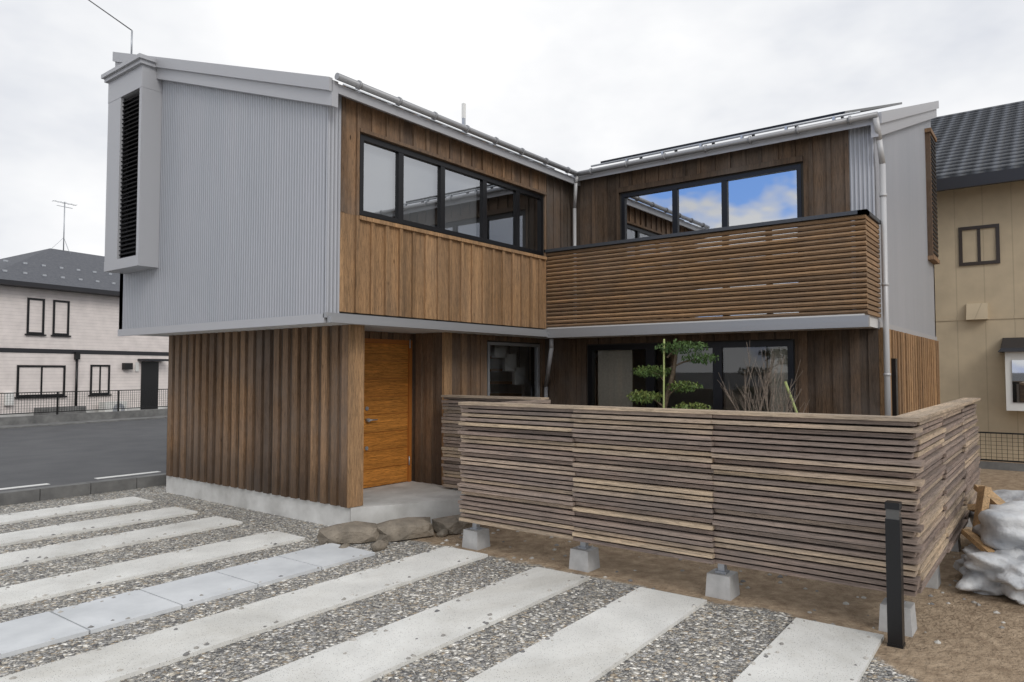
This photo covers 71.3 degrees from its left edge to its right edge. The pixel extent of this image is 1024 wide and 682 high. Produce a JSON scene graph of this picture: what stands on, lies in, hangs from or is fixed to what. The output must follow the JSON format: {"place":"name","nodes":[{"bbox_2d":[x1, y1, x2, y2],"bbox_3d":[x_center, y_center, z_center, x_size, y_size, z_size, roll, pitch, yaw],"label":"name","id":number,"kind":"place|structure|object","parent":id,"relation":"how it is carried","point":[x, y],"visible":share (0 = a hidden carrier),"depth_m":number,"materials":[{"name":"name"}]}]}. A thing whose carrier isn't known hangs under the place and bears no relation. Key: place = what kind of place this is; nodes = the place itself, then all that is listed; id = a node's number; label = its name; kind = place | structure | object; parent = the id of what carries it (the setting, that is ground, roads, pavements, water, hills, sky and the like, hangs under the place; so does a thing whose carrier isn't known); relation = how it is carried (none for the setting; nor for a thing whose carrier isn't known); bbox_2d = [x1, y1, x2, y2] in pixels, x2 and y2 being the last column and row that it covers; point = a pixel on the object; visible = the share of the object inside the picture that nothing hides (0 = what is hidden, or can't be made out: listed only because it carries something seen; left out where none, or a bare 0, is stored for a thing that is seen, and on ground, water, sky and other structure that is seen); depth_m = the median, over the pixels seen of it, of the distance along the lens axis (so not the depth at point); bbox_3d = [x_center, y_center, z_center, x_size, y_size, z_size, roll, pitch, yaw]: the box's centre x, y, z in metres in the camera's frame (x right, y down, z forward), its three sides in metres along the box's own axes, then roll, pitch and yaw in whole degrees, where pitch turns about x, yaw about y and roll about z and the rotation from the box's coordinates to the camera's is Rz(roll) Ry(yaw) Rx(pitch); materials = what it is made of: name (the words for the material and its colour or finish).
{"place":"outdoors","nodes":[
{"label":"outdoors","id":0,"kind":"place"},
{"bbox_2d":[0,418,166,491],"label":"road","id":1,"kind":"structure","parent":0,"point":[35,457],"depth_m":13.44,"materials":[{"name":"grey asphalt"}]},
{"bbox_2d":[0,460,1023,681],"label":"lot surface","id":2,"kind":"object","parent":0,"point":[716,640],"depth_m":4.94,"materials":[{"name":"grey gravel"}]},
{"bbox_2d":[338,543,349,547],"bbox_3d":[-1.549,1.903,6.608,0.078,0.060,0.133,-1,-3,16],"label":"cobble","id":3,"kind":"object","parent":2,"relation":"on","point":[345,545],"visible":0.66,"depth_m":6.57,"materials":[{"name":"beige stone"}]},
{"bbox_2d":[317,521,378,544],"bbox_3d":[-1.577,1.859,6.942,0.619,0.174,0.353,1,-3,-14],"label":"rock","id":4,"kind":"object","parent":2,"relation":"on","point":[354,532],"visible":0.89,"depth_m":6.80,"materials":[{"name":"beige stone"}]},
{"bbox_2d":[370,539,388,551],"bbox_3d":[-1.234,1.887,6.609,0.131,0.090,0.213,-2,-3,38],"label":"cobble","id":5,"kind":"object","parent":2,"relation":"on","point":[379,545],"visible":0.99,"depth_m":6.56,"materials":[{"name":"beige stone"}]},
{"bbox_2d":[376,517,433,541],"bbox_3d":[-1.063,1.860,7.109,0.635,0.188,0.387,1,-3,-22],"label":"rock","id":6,"kind":"object","parent":2,"relation":"on","point":[405,528],"visible":0.93,"depth_m":6.96,"materials":[{"name":"beige stone"}]},
{"bbox_2d":[0,496,883,681],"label":"paving slabs","id":7,"kind":"structure","parent":2,"relation":"on","point":[596,645],"depth_m":4.72,"materials":[{"name":"concrete"}]},
{"bbox_2d":[437,529,448,536],"bbox_3d":[-0.685,1.922,7.147,0.098,0.066,0.156,-2,-3,38],"label":"cobble","id":8,"kind":"object","parent":2,"relation":"on","point":[442,532],"visible":1,"depth_m":7.11,"materials":[{"name":"brown stone"}]},
{"bbox_2d":[432,515,471,533],"bbox_3d":[-0.564,1.881,7.382,0.503,0.168,0.338,1,-3,-27],"label":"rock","id":9,"kind":"object","parent":2,"relation":"on","point":[452,524],"visible":0.57,"depth_m":7.24,"materials":[{"name":"brown stone"}]},
{"bbox_2d":[2,499,1014,679],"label":"loose pebbles","id":10,"kind":"object","parent":2,"relation":"on","point":[551,635],"visible":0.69,"depth_m":5.13,"materials":[{"name":"stone"}]},
{"bbox_2d":[626,339,718,409],"bbox_3d":[1.728,0.982,7.729,1.053,2.005,0.543,-2,-3,38],"label":"tree","id":11,"kind":"object","parent":2,"relation":"on","point":[684,386],"visible":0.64,"depth_m":7.71,"materials":[{"name":"green plant"}]},
{"bbox_2d":[441,395,980,636],"bbox_3d":[1.690,1.291,7.596,5.259,1.365,4.220,-2,-3,38],"label":"garden fence","id":12,"kind":"object","parent":2,"relation":"on","point":[805,495],"visible":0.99,"depth_m":5.26,"materials":[{"name":"brown wood"}]},
{"bbox_2d":[718,346,805,412],"bbox_3d":[2.526,0.974,7.136,0.844,1.964,0.661,-2,-3,38],"label":"bare shrub","id":13,"kind":"object","parent":2,"relation":"on","point":[765,395],"visible":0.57,"depth_m":7.12,"materials":[{"name":"brown plant"}]},
{"bbox_2d":[885,500,905,648],"bbox_3d":[2.311,1.404,4.311,0.086,0.860,0.086,-2,-3,38],"label":"bollard light","id":14,"kind":"object","parent":2,"relation":"on","point":[894,581],"visible":1,"depth_m":4.28,"materials":[{"name":"black metal"}]},
{"bbox_2d":[953,544,1023,604],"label":"tarp pile","id":15,"kind":"object","parent":2,"relation":"on","point":[998,572],"visible":0.83,"depth_m":5.23,"materials":[{"name":"white plastic"}]},
{"bbox_2d":[969,489,1023,560],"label":"tarp pile","id":16,"kind":"object","parent":2,"relation":"on","point":[1000,527],"visible":0.55,"depth_m":5.45,"materials":[{"name":"white plastic"}]},
{"bbox_2d":[961,484,1004,551],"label":"lumber offcuts","id":17,"kind":"object","parent":16,"relation":"on","point":[986,495],"visible":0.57,"depth_m":5.81,"materials":[{"name":"brown wood"}]},
{"bbox_2d":[0,0,1023,258],"label":"sky","id":18,"kind":"structure","parent":0,"point":[578,85],"materials":[{"name":"white"}]},
{"bbox_2d":[101,52,939,525],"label":"house","id":19,"kind":"structure","parent":0,"point":[331,290],"depth_m":8.59,"materials":[{"name":"wood cladding"},{"name":"grey corrugated metal"},{"name":"glass"}]},
{"bbox_2d":[88,0,132,53],"bbox_3d":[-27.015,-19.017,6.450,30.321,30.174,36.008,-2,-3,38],"label":"service cable","id":20,"kind":"object","parent":19,"relation":"on","point":[121,23],"visible":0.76,"depth_m":9.61,"materials":[{"name":"silver metal"}]},
{"bbox_2d":[931,101,1023,471],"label":"neighbour house","id":21,"kind":"structure","parent":0,"point":[979,289],"depth_m":13.43,"materials":[{"name":"beige"}]},
{"label":"ground","id":22,"kind":"structure","parent":0,"visible":0},
{"bbox_2d":[0,473,165,505],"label":"kerb","id":23,"kind":"structure","parent":22,"relation":"on","point":[11,497],"depth_m":9.46,"materials":[{"name":"concrete"}]},
{"bbox_2d":[0,200,168,428],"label":"neighbour house","id":24,"kind":"structure","parent":22,"relation":"on","point":[69,355],"depth_m":23.84,"materials":[{"name":"white"}]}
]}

